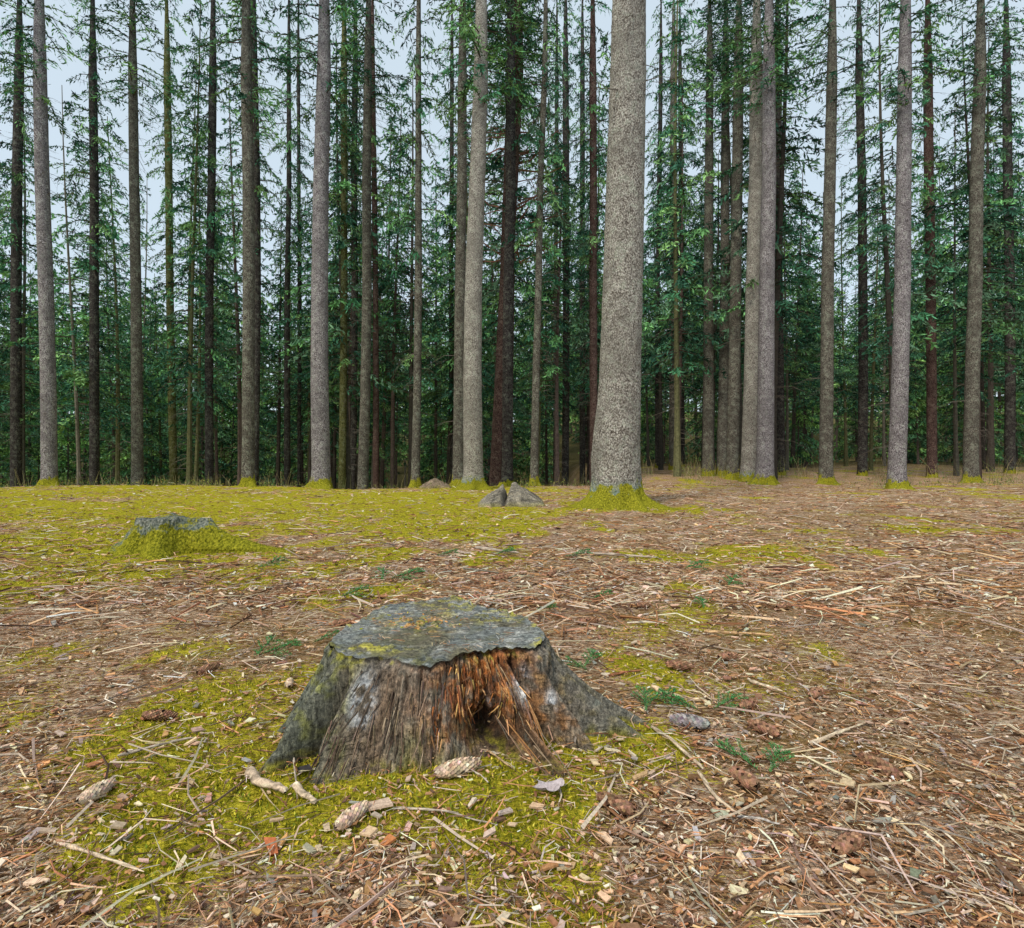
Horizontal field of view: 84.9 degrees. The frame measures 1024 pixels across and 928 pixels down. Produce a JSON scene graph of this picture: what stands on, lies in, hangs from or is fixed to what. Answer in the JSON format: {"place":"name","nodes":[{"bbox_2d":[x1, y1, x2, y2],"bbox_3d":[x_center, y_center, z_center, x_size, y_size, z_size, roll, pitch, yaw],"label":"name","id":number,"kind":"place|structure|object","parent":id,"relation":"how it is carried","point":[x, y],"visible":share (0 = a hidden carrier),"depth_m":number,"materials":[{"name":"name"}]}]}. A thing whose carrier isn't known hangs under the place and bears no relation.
{"place":"outdoors","nodes":[
{"label":"outdoors","id":0,"kind":"place"},
{"bbox_2d":[0,412,1023,927],"bbox_3d":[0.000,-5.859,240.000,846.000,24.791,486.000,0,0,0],"label":"ground","id":1,"kind":"structure","parent":0,"point":[656,476],"depth_m":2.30,"materials":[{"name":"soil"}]},
{"bbox_2d":[0,0,58,486],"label":"spruce tree","id":2,"kind":"object","parent":1,"relation":"on","point":[16,266],"visible":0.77,"depth_m":30.83,"materials":[{"name":"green plant"}]},
{"bbox_2d":[0,0,91,485],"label":"spruce tree","id":3,"kind":"object","parent":1,"relation":"on","point":[48,386],"visible":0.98,"depth_m":22.82,"materials":[{"name":"grey plant"}]},
{"bbox_2d":[54,0,126,484],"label":"spruce tree","id":4,"kind":"object","parent":1,"relation":"on","point":[95,227],"visible":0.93,"depth_m":29.83,"materials":[{"name":"green plant"}]},
{"bbox_2d":[74,778,116,805],"bbox_3d":[-1.114,0.878,1.500,0.043,0.043,0.118,-26,-8,7],"label":"spruce cone","id":5,"kind":"object","parent":1,"relation":"on","point":[99,788],"visible":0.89,"depth_m":1.49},
{"bbox_2d":[46,838,144,871],"bbox_3d":[-0.950,0.887,1.271,0.356,0.029,0.011,0,0,23],"label":"fallen branch","id":6,"kind":"object","parent":1,"relation":"on","point":[101,856],"visible":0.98,"depth_m":1.26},
{"bbox_2d":[80,0,188,484],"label":"spruce tree","id":7,"kind":"object","parent":1,"relation":"on","point":[137,436],"visible":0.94,"depth_m":25.84,"materials":[{"name":"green plant"}]},
{"bbox_2d":[117,737,193,756],"bbox_3d":[-1.112,0.882,1.754,0.202,0.015,0.013,0,0,-32],"label":"fallen branch","id":8,"kind":"object","parent":1,"relation":"on","point":[147,747],"visible":0.95,"depth_m":1.74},
{"bbox_2d":[141,709,178,720],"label":"spruce cone","id":9,"kind":"object","parent":1,"relation":"on","point":[156,714],"visible":0.96,"depth_m":1.96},
{"bbox_2d":[141,0,193,484],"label":"spruce tree","id":10,"kind":"object","parent":1,"relation":"on","point":[168,222],"visible":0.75,"depth_m":34.83,"materials":[{"name":"green plant"}]},
{"bbox_2d":[95,513,299,559],"bbox_3d":[-3.162,0.863,5.629,2.251,0.690,1.198,0,0,17],"label":"mossy stump","id":11,"kind":"object","parent":1,"relation":"on","point":[168,536],"visible":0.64,"depth_m":5.59,"materials":[{"name":"green plant"}]},
{"bbox_2d":[196,662,220,674],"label":"spruce cone","id":12,"kind":"object","parent":1,"relation":"on","point":[203,669],"visible":0.96,"depth_m":2.41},
{"bbox_2d":[176,0,241,485],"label":"spruce tree","id":13,"kind":"object","parent":1,"relation":"on","point":[212,190],"visible":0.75,"depth_m":28.85,"materials":[{"name":"green plant"}]},
{"bbox_2d":[177,0,306,486],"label":"spruce tree","id":14,"kind":"object","parent":1,"relation":"on","point":[247,93],"visible":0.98,"depth_m":21.33,"materials":[{"name":"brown plant"}]},
{"bbox_2d":[215,0,296,485],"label":"spruce tree","id":15,"kind":"object","parent":1,"relation":"on","point":[258,160],"visible":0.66,"depth_m":25.87,"materials":[{"name":"green plant"}]},
{"bbox_2d":[242,657,276,661],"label":"fallen branch","id":16,"kind":"object","parent":1,"relation":"on","point":[260,659],"visible":0.97,"depth_m":2.52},
{"bbox_2d":[244,766,287,793],"bbox_3d":[-0.694,0.882,1.556,0.199,0.041,0.047,0,0,38],"label":"fallen branch","id":17,"kind":"object","parent":1,"relation":"on","point":[255,777],"visible":1,"depth_m":1.53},
{"bbox_2d":[252,634,282,657],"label":"spruce sprig","id":18,"kind":"object","parent":1,"relation":"on","point":[267,643],"visible":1,"depth_m":2.66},
{"bbox_2d":[258,555,288,567],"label":"spruce sprig","id":19,"kind":"object","parent":1,"relation":"on","point":[272,561],"visible":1,"depth_m":4.74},
{"bbox_2d":[260,639,301,657],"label":"spruce sprig","id":20,"kind":"object","parent":1,"relation":"on","point":[295,643],"visible":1,"depth_m":2.62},
{"bbox_2d":[262,0,312,485],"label":"spruce tree","id":21,"kind":"object","parent":1,"relation":"on","point":[288,258],"visible":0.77,"depth_m":33.89,"materials":[{"name":"green plant"}]},
{"bbox_2d":[285,678,293,688],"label":"spruce cone","id":22,"kind":"object","parent":1,"relation":"on","point":[289,682],"visible":1,"depth_m":2.25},
{"bbox_2d":[274,0,314,486],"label":"spruce tree","id":23,"kind":"object","parent":1,"relation":"on","point":[298,160],"visible":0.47,"depth_m":37.89,"materials":[{"name":"green plant"}]},
{"bbox_2d":[292,781,316,803],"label":"fallen branch","id":24,"kind":"object","parent":1,"relation":"on","point":[297,786],"visible":0.98,"depth_m":1.50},
{"bbox_2d":[256,0,389,488],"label":"spruce tree","id":25,"kind":"object","parent":1,"relation":"on","point":[321,478],"visible":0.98,"depth_m":21.75,"materials":[{"name":"grey plant"}]},
{"bbox_2d":[313,629,338,642],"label":"spruce sprig","id":26,"kind":"object","parent":1,"relation":"on","point":[325,635],"visible":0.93,"depth_m":2.84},
{"bbox_2d":[332,618,355,626],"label":"spruce cone","id":27,"kind":"object","parent":1,"relation":"on","point":[337,621],"visible":0.8,"depth_m":3.10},
{"bbox_2d":[328,0,374,488],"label":"spruce tree","id":28,"kind":"object","parent":1,"relation":"on","point":[344,263],"visible":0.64,"depth_m":29.84,"materials":[{"name":"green plant"}]},
{"bbox_2d":[333,800,370,830],"bbox_3d":[-0.400,0.879,1.400,0.043,0.043,0.117,36,17,25],"label":"spruce cone","id":29,"kind":"object","parent":1,"relation":"on","point":[349,816],"visible":1,"depth_m":1.38,"materials":[{"name":"plant"}]},
{"bbox_2d":[329,0,380,488],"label":"spruce tree","id":30,"kind":"object","parent":1,"relation":"on","point":[353,442],"visible":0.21,"depth_m":32.84,"materials":[{"name":"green plant"}]},
{"bbox_2d":[341,584,372,597],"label":"spruce sprig","id":31,"kind":"object","parent":1,"relation":"on","point":[356,589],"visible":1,"depth_m":3.72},
{"bbox_2d":[313,0,415,488],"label":"spruce tree","id":32,"kind":"object","parent":1,"relation":"on","point":[365,396],"visible":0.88,"depth_m":24.85,"materials":[{"name":"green plant"}]},
{"bbox_2d":[347,0,406,487],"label":"spruce tree","id":33,"kind":"object","parent":1,"relation":"on","point":[376,304],"visible":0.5,"depth_m":30.88,"materials":[{"name":"green plant"}]},
{"bbox_2d":[371,566,393,580],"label":"spruce sprig","id":34,"kind":"object","parent":1,"relation":"on","point":[383,575],"visible":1,"depth_m":4.32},
{"bbox_2d":[391,567,424,580],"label":"spruce sprig","id":35,"kind":"object","parent":1,"relation":"on","point":[409,570],"visible":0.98,"depth_m":4.30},
{"bbox_2d":[380,0,458,487],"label":"spruce tree","id":36,"kind":"object","parent":1,"relation":"on","point":[415,480],"visible":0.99,"depth_m":22.68,"materials":[{"name":"green plant"}]},
{"bbox_2d":[420,478,450,488],"bbox_3d":[-3.086,0.785,22.500,1.300,0.455,0.666,0,0,0],"label":"rock","id":37,"kind":"object","parent":1,"relation":"on","point":[434,482],"visible":0.94,"depth_m":22.26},
{"bbox_2d":[392,806,493,823],"bbox_3d":[-0.177,0.886,1.420,0.282,0.023,0.010,0,0,16],"label":"fallen branch","id":38,"kind":"object","parent":1,"relation":"on","point":[428,809],"visible":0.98,"depth_m":1.42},
{"bbox_2d":[430,8,469,481],"bbox_3d":[-4.047,-15.475,40.068,3.035,38.730,3.321,0,0,25],"label":"spruce tree","id":39,"kind":"object","parent":1,"relation":"on","point":[452,126],"visible":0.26,"depth_m":39.88,"materials":[{"name":"green plant"}]},
{"bbox_2d":[259,595,651,784],"bbox_3d":[-0.126,0.770,2.088,1.396,0.347,1.219,0,0,0],"label":"tree stump","id":40,"kind":"object","parent":1,"relation":"on","point":[402,686],"visible":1,"depth_m":1.78,"materials":[{"name":"wood"}]},
{"bbox_2d":[263,640,647,855],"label":"wood chips","id":41,"kind":"object","parent":1,"relation":"on","point":[381,804],"visible":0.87,"depth_m":1.44,"materials":[{"name":"wood"}]},
{"bbox_2d":[433,756,481,778],"bbox_3d":[-0.156,0.871,1.607,0.144,0.053,0.053,-3,42,-20],"label":"spruce cone","id":42,"kind":"object","parent":1,"relation":"on","point":[453,768],"visible":0.99,"depth_m":1.59,"materials":[{"name":"plant"}]},
{"bbox_2d":[408,0,511,487],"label":"spruce tree","id":43,"kind":"object","parent":1,"relation":"on","point":[458,355],"visible":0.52,"depth_m":22.83,"materials":[{"name":"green plant"}]},
{"bbox_2d":[431,0,540,490],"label":"spruce tree","id":44,"kind":"object","parent":1,"relation":"on","point":[473,477],"visible":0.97,"depth_m":21.03,"materials":[{"name":"grey plant"}]},
{"bbox_2d":[474,546,519,553],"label":"fallen branch","id":45,"kind":"object","parent":1,"relation":"on","point":[486,548],"visible":0.81,"depth_m":5.95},
{"bbox_2d":[488,750,510,766],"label":"fallen branch","id":46,"kind":"object","parent":1,"relation":"on","point":[499,758],"visible":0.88,"depth_m":1.69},
{"bbox_2d":[492,573,511,580],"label":"spruce cone","id":47,"kind":"object","parent":1,"relation":"on","point":[501,576],"visible":0.93,"depth_m":4.32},
{"bbox_2d":[0,507,1018,927],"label":"moss","id":48,"kind":"object","parent":1,"relation":"on","point":[146,831],"visible":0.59,"depth_m":1.55,"materials":[{"name":"plant"}]},
{"bbox_2d":[478,482,544,506],"bbox_3d":[-0.017,0.636,11.667,1.400,0.525,0.892,0,0,0],"label":"rock","id":49,"kind":"object","parent":1,"relation":"on","point":[518,496],"visible":0.98,"depth_m":11.37,"materials":[{"name":"stone"}]},
{"bbox_2d":[0,0,1023,488],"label":"distant spruce forest","id":50,"kind":"object","parent":1,"relation":"on","point":[800,324],"visible":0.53,"depth_m":35.27,"materials":[{"name":"plant"}]},
{"bbox_2d":[0,453,1023,489],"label":"undergrowth","id":51,"kind":"object","parent":1,"relation":"on","point":[689,475],"visible":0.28,"depth_m":26.04,"materials":[{"name":"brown plant"}]},
{"bbox_2d":[468,0,560,485],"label":"spruce tree","id":52,"kind":"object","parent":1,"relation":"on","point":[495,462],"visible":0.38,"depth_m":25.29,"materials":[{"name":"red plant"}]},
{"bbox_2d":[453,0,576,356],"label":"spruce tree","id":53,"kind":"object","parent":1,"relation":"on","point":[518,130],"visible":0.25,"depth_m":26.87,"materials":[{"name":"green plant"}]},
{"bbox_2d":[464,0,567,485],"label":"spruce tree","id":54,"kind":"object","parent":1,"relation":"on","point":[507,477],"visible":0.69,"depth_m":23.81,"materials":[{"name":"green plant"}]},
{"bbox_2d":[501,0,576,485],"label":"spruce tree","id":55,"kind":"object","parent":1,"relation":"on","point":[539,223],"visible":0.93,"depth_m":23.38,"materials":[{"name":"green plant"}]},
{"bbox_2d":[531,777,563,790],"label":"dead leaf","id":56,"kind":"object","parent":1,"relation":"on","point":[554,785],"visible":1,"depth_m":1.53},
{"bbox_2d":[543,0,571,484],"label":"spruce tree","id":57,"kind":"object","parent":1,"relation":"on","point":[557,107],"visible":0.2,"depth_m":44.88,"materials":[{"name":"green plant"}]},
{"bbox_2d":[543,0,589,485],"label":"spruce tree","id":58,"kind":"object","parent":1,"relation":"on","point":[565,94],"visible":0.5,"depth_m":33.81,"materials":[{"name":"green plant"}]},
{"bbox_2d":[563,655,587,670],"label":"spruce sprig","id":59,"kind":"object","parent":1,"relation":"on","point":[573,665],"visible":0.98,"depth_m":2.44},
{"bbox_2d":[566,548,592,556],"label":"spruce sprig","id":60,"kind":"object","parent":1,"relation":"on","point":[573,554],"visible":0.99,"depth_m":5.38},
{"bbox_2d":[562,0,599,485],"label":"spruce tree","id":61,"kind":"object","parent":1,"relation":"on","point":[581,398],"visible":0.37,"depth_m":39.85,"materials":[{"name":"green plant"}]},
{"bbox_2d":[563,0,611,485],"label":"spruce tree","id":62,"kind":"object","parent":1,"relation":"on","point":[592,109],"visible":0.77,"depth_m":26.85,"materials":[{"name":"red plant"}]},
{"bbox_2d":[577,617,598,624],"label":"spruce cone","id":63,"kind":"object","parent":1,"relation":"on","point":[587,619],"visible":0.78,"depth_m":3.14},
{"bbox_2d":[582,649,602,666],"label":"spruce sprig","id":64,"kind":"object","parent":1,"relation":"on","point":[591,654],"visible":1,"depth_m":2.52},
{"bbox_2d":[596,791,636,815],"bbox_3d":[0.272,0.887,1.465,0.118,0.043,0.043,0,-18,40],"label":"spruce cone","id":65,"kind":"object","parent":1,"relation":"on","point":[620,804],"visible":0.97,"depth_m":1.45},
{"bbox_2d":[578,552,655,557],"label":"fallen branch","id":66,"kind":"object","parent":1,"relation":"on","point":[608,554],"visible":0.79,"depth_m":5.50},
{"bbox_2d":[564,0,680,511],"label":"spruce tree","id":67,"kind":"object","parent":1,"relation":"on","point":[616,479],"visible":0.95,"depth_m":11.01,"materials":[{"name":"grey plant"}]},
{"bbox_2d":[608,669,642,675],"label":"fallen branch","id":68,"kind":"object","parent":1,"relation":"on","point":[618,673],"visible":0.99,"depth_m":2.39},
{"bbox_2d":[636,601,651,607],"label":"spruce cone","id":69,"kind":"object","parent":1,"relation":"on","point":[642,604],"visible":0.97,"depth_m":3.48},
{"bbox_2d":[631,684,659,712],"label":"spruce sprig","id":70,"kind":"object","parent":1,"relation":"on","point":[645,693],"visible":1,"depth_m":2.10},
{"bbox_2d":[640,686,683,705],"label":"spruce sprig","id":71,"kind":"object","parent":1,"relation":"on","point":[666,695],"visible":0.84,"depth_m":2.09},
{"bbox_2d":[644,0,684,467],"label":"spruce tree","id":72,"kind":"object","parent":1,"relation":"on","point":[660,100],"visible":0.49,"depth_m":41.91,"materials":[{"name":"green plant"}]},
{"bbox_2d":[653,0,700,469],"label":"spruce tree","id":73,"kind":"object","parent":1,"relation":"on","point":[671,389],"visible":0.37,"depth_m":39.82,"materials":[{"name":"green plant"}]},
{"bbox_2d":[651,725,703,768],"bbox_3d":[0.513,0.881,1.766,0.022,0.028,0.272,0,0,-19],"label":"fallen branch","id":74,"kind":"object","parent":1,"relation":"on","point":[671,739],"visible":1,"depth_m":1.75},
{"bbox_2d":[658,687,699,710],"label":"spruce sprig","id":75,"kind":"object","parent":1,"relation":"on","point":[685,703],"visible":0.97,"depth_m":2.05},
{"bbox_2d":[651,684,706,701],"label":"fallen branch","id":76,"kind":"object","parent":1,"relation":"on","point":[655,687],"visible":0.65,"depth_m":2.15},
{"bbox_2d":[665,659,694,670],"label":"spruce cone","id":77,"kind":"object","parent":1,"relation":"on","point":[676,664],"visible":0.99,"depth_m":2.43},
{"bbox_2d":[663,0,697,466],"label":"spruce tree","id":78,"kind":"object","parent":1,"relation":"on","point":[679,52],"visible":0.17,"depth_m":43.87,"materials":[{"name":"green plant"}]},
{"bbox_2d":[669,712,710,729],"bbox_3d":[0.609,0.882,1.921,0.144,0.053,0.053,-5,-34,30],"label":"spruce cone","id":79,"kind":"object","parent":1,"relation":"on","point":[683,719],"visible":0.95,"depth_m":1.91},
{"bbox_2d":[684,559,712,569],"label":"spruce sprig","id":80,"kind":"object","parent":1,"relation":"on","point":[699,562],"visible":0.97,"depth_m":4.79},
{"bbox_2d":[674,0,749,476],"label":"spruce tree","id":81,"kind":"object","parent":1,"relation":"on","point":[708,413],"visible":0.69,"depth_m":31.28,"materials":[{"name":"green plant"}]},
{"bbox_2d":[689,0,751,475],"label":"spruce tree","id":82,"kind":"object","parent":1,"relation":"on","point":[722,384],"visible":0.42,"depth_m":31.79,"materials":[{"name":"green plant"}]},
{"bbox_2d":[697,770,746,819],"bbox_3d":[0.552,0.894,1.522,0.038,0.022,0.217,0,0,-15],"label":"fallen branch","id":83,"kind":"object","parent":1,"relation":"on","point":[712,792],"visible":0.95,"depth_m":1.51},
{"bbox_2d":[717,651,738,660],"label":"spruce cone","id":84,"kind":"object","parent":1,"relation":"on","point":[728,655],"visible":1,"depth_m":2.57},
{"bbox_2d":[714,691,748,711],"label":"spruce sprig","id":85,"kind":"object","parent":1,"relation":"on","point":[723,701],"visible":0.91,"depth_m":2.06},
{"bbox_2d":[722,574,742,584],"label":"spruce sprig","id":86,"kind":"object","parent":1,"relation":"on","point":[733,577],"visible":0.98,"depth_m":4.14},
{"bbox_2d":[713,737,759,771],"bbox_3d":[0.682,0.866,1.694,0.131,0.054,0.097,0,0,27],"label":"spruce sprig","id":87,"kind":"object","parent":1,"relation":"on","point":[726,744],"visible":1,"depth_m":1.69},
{"bbox_2d":[704,629,771,635],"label":"fallen branch","id":88,"kind":"object","parent":1,"relation":"on","point":[732,632],"visible":0.99,"depth_m":2.95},
{"bbox_2d":[695,0,785,479],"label":"spruce tree","id":89,"kind":"object","parent":1,"relation":"on","point":[733,421],"visible":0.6,"depth_m":28.78,"materials":[{"name":"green plant"}]},
{"bbox_2d":[728,766,759,790],"bbox_3d":[0.652,0.883,1.575,0.050,0.050,0.137,1,-12,-10],"label":"spruce cone","id":90,"kind":"object","parent":1,"relation":"on","point":[747,779],"visible":0.99,"depth_m":1.55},
{"bbox_2d":[738,698,758,709],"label":"spruce cone","id":91,"kind":"object","parent":1,"relation":"on","point":[749,703],"visible":0.88,"depth_m":2.05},
{"bbox_2d":[707,0,805,481],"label":"spruce tree","id":92,"kind":"object","parent":1,"relation":"on","point":[748,447],"visible":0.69,"depth_m":26.34,"materials":[{"name":"grey plant"}]},
{"bbox_2d":[737,815,783,825],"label":"fallen branch","id":93,"kind":"object","parent":1,"relation":"on","point":[753,817],"visible":1,"depth_m":1.40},
{"bbox_2d":[747,719,781,736],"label":"spruce cone","id":94,"kind":"object","parent":1,"relation":"on","point":[763,727],"visible":0.96,"depth_m":1.86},
{"bbox_2d":[749,679,782,691],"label":"fallen branch","id":95,"kind":"object","parent":1,"relation":"on","point":[762,684],"visible":1,"depth_m":2.24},
{"bbox_2d":[711,0,827,484],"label":"spruce tree","id":96,"kind":"object","parent":1,"relation":"on","point":[764,471],"visible":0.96,"depth_m":24.55,"materials":[{"name":"grey plant"}]},
{"bbox_2d":[762,742,794,773],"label":"spruce sprig","id":97,"kind":"object","parent":1,"relation":"on","point":[776,756],"visible":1,"depth_m":1.67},
{"bbox_2d":[747,0,814,475],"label":"spruce tree","id":98,"kind":"object","parent":1,"relation":"on","point":[781,421],"visible":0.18,"depth_m":32.79,"materials":[{"name":"green plant"}]},
{"bbox_2d":[775,602,792,609],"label":"spruce cone","id":99,"kind":"object","parent":1,"relation":"on","point":[784,605],"visible":0.93,"depth_m":3.48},
{"bbox_2d":[807,686,824,698],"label":"spruce cone","id":100,"kind":"object","parent":1,"relation":"on","point":[816,692],"visible":0.96,"depth_m":2.15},
{"bbox_2d":[776,0,891,484],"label":"spruce tree","id":101,"kind":"object","parent":1,"relation":"on","point":[826,426],"visible":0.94,"depth_m":24.81,"materials":[{"name":"grey plant"}]},
{"bbox_2d":[808,720,871,745],"bbox_3d":[1.108,0.899,1.881,0.356,0.018,0.018,0,0,-29],"label":"fallen branch","id":102,"kind":"object","parent":1,"relation":"on","point":[824,738],"visible":0.94,"depth_m":1.85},
{"bbox_2d":[831,831,864,855],"bbox_3d":[0.787,0.890,1.312,0.117,0.043,0.043,3,-31,-30],"label":"spruce cone","id":103,"kind":"object","parent":1,"relation":"on","point":[849,842],"visible":0.98,"depth_m":1.30,"materials":[{"name":"plant"}]},
{"bbox_2d":[835,0,894,475],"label":"spruce tree","id":104,"kind":"object","parent":1,"relation":"on","point":[862,466],"visible":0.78,"depth_m":31.82,"materials":[{"name":"green plant"}]},
{"bbox_2d":[856,751,904,780],"bbox_3d":[1.089,0.894,1.658,0.048,0.048,0.130,-17,14,-27],"label":"spruce cone","id":105,"kind":"object","parent":1,"relation":"on","point":[884,766],"visible":0.92,"depth_m":1.64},
{"bbox_2d":[848,0,968,489],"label":"spruce tree","id":106,"kind":"object","parent":1,"relation":"on","point":[897,446],"visible":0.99,"depth_m":21.79,"materials":[{"name":"grey plant"}]},
{"bbox_2d":[911,0,966,477],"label":"spruce tree","id":107,"kind":"object","parent":1,"relation":"on","point":[931,390],"visible":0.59,"depth_m":29.82,"materials":[{"name":"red plant"}]},
{"bbox_2d":[933,0,1023,482],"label":"spruce tree","id":108,"kind":"object","parent":1,"relation":"on","point":[978,105],"visible":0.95,"depth_m":25.82,"materials":[{"name":"grey plant"}]},
{"bbox_2d":[967,0,1023,473],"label":"spruce tree","id":109,"kind":"object","parent":1,"relation":"on","point":[1009,405],"visible":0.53,"depth_m":33.83,"materials":[{"name":"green plant"}]},
{"bbox_2d":[0,0,1023,420],"label":"sky","id":110,"kind":"structure","parent":0,"point":[57,77],"materials":[{"name":"white"}]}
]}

